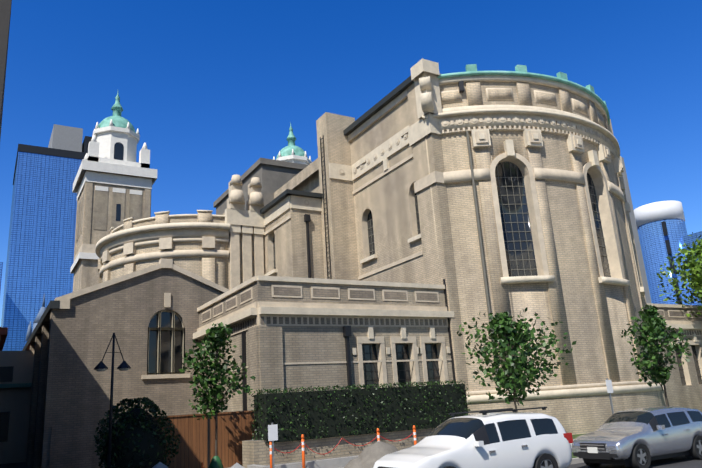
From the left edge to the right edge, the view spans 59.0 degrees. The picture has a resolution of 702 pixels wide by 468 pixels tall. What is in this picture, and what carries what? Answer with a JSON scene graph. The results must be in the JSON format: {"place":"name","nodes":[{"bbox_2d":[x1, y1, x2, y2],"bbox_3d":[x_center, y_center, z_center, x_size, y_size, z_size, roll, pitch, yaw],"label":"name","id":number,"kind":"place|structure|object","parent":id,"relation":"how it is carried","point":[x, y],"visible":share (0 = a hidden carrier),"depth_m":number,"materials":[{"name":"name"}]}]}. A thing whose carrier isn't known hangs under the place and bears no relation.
{"place":"outdoors","nodes":[
{"label":"outdoors","id":0,"kind":"place"},
{"bbox_2d":[0,0,11,137],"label":"building","id":1,"kind":"structure","parent":0,"point":[5,10],"depth_m":11.85,"materials":[{"name":"grey"}]},
{"bbox_2d":[0,455,701,467],"bbox_3d":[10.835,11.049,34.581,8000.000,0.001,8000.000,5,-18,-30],"label":"ground","id":2,"kind":"structure","parent":0,"point":[683,461],"depth_m":17.50,"materials":[{"name":"grey asphalt"}]},
{"bbox_2d":[70,93,157,291],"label":"tower","id":3,"kind":"structure","parent":2,"relation":"on","point":[114,181],"depth_m":82.08,"materials":[{"name":"beige brick"}]},
{"bbox_2d":[22,258,228,467],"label":"gabled building","id":4,"kind":"structure","parent":2,"relation":"on","point":[148,317],"depth_m":30.70,"materials":[{"name":"grey brick"}]},
{"bbox_2d":[93,397,180,467],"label":"bush","id":5,"kind":"object","parent":2,"relation":"on","point":[139,438],"visible":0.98,"depth_m":20.62,"materials":[{"name":"green plant"}]},
{"bbox_2d":[179,322,255,455],"bbox_3d":[-4.837,5.845,22.105,2.601,5.331,2.890,5,-18,-30],"label":"tree","id":6,"kind":"object","parent":2,"relation":"on","point":[218,338],"visible":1,"depth_m":21.98,"materials":[{"name":"green plant"}]},
{"bbox_2d":[273,123,311,164],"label":"dome","id":7,"kind":"structure","parent":2,"relation":"on","point":[291,152],"depth_m":99.59,"materials":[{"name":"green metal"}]},
{"bbox_2d":[193,275,455,413],"bbox_3d":[-1.434,7.199,30.735,10.450,8.900,8.640,5,-18,-30],"label":"annex","id":8,"kind":"object","parent":2,"relation":"on","point":[293,333],"visible":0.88,"depth_m":27.51,"materials":[{"name":"brick"}]},
{"bbox_2d":[0,124,701,463],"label":"buildings","id":9,"kind":"structure","parent":2,"relation":"on","point":[39,276],"depth_m":232.32,"materials":[{"name":"blue glass"}]},
{"bbox_2d":[94,333,613,467],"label":"furniture","id":10,"kind":"object","parent":2,"relation":"on","point":[238,446],"visible":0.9,"depth_m":22.40,"materials":[{"name":"wood"}]},
{"bbox_2d":[250,379,470,442],"bbox_3d":[0.696,6.682,23.754,9.266,1.875,1.429,5,-18,-30],"label":"hedge","id":11,"kind":"object","parent":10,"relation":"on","point":[293,415],"visible":0.96,"depth_m":22.87,"materials":[{"name":"green plant"}]},
{"bbox_2d":[95,59,665,434],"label":"cathedral","id":12,"kind":"structure","parent":2,"relation":"on","point":[487,192],"depth_m":33.77,"materials":[{"name":"beige brick"}]},
{"bbox_2d":[372,407,572,467],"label":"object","id":13,"kind":"object","parent":2,"relation":"on","point":[543,460],"visible":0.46,"depth_m":14.65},
{"bbox_2d":[457,307,576,411],"bbox_3d":[5.660,4.861,20.393,3.937,4.990,3.455,-6,-16,8],"label":"tree","id":14,"kind":"object","parent":2,"relation":"on","point":[515,380],"visible":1,"depth_m":20.55,"materials":[{"name":"green plant"}]},
{"bbox_2d":[572,406,701,459],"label":"car","id":15,"kind":"object","parent":2,"relation":"on","point":[627,431],"visible":0.88,"depth_m":17.14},
{"bbox_2d":[621,304,692,405],"bbox_3d":[12.242,5.387,24.522,2.427,5.350,2.249,-6,-16,9],"label":"tree","id":16,"kind":"object","parent":2,"relation":"on","point":[653,327],"visible":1,"depth_m":24.46,"materials":[{"name":"green plant"}]},
{"bbox_2d":[647,303,701,411],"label":"wing","id":17,"kind":"structure","parent":2,"relation":"on","point":[683,384],"depth_m":39.54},
{"bbox_2d":[657,232,701,317],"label":"tree","id":18,"kind":"object","parent":2,"relation":"on","point":[693,265],"visible":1,"depth_m":40.29,"materials":[{"name":"green plant"}]},
{"bbox_2d":[0,0,701,326],"label":"sky","id":19,"kind":"structure","parent":0,"point":[212,89],"materials":[{"name":"blue"}]},
{"bbox_2d":[339,434,583,467],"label":"streets","id":20,"kind":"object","parent":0,"point":[575,459],"depth_m":18.71,"materials":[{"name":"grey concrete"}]},
{"bbox_2d":[373,412,571,467],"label":"car","id":21,"kind":"object","parent":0,"point":[505,436],"visible":0.98,"depth_m":14.21,"materials":[{"name":"white metal"}]},
{"bbox_2d":[571,425,701,467],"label":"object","id":22,"kind":"object","parent":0,"point":[639,457],"visible":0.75,"depth_m":16.56,"materials":[{"name":"black rubber"}]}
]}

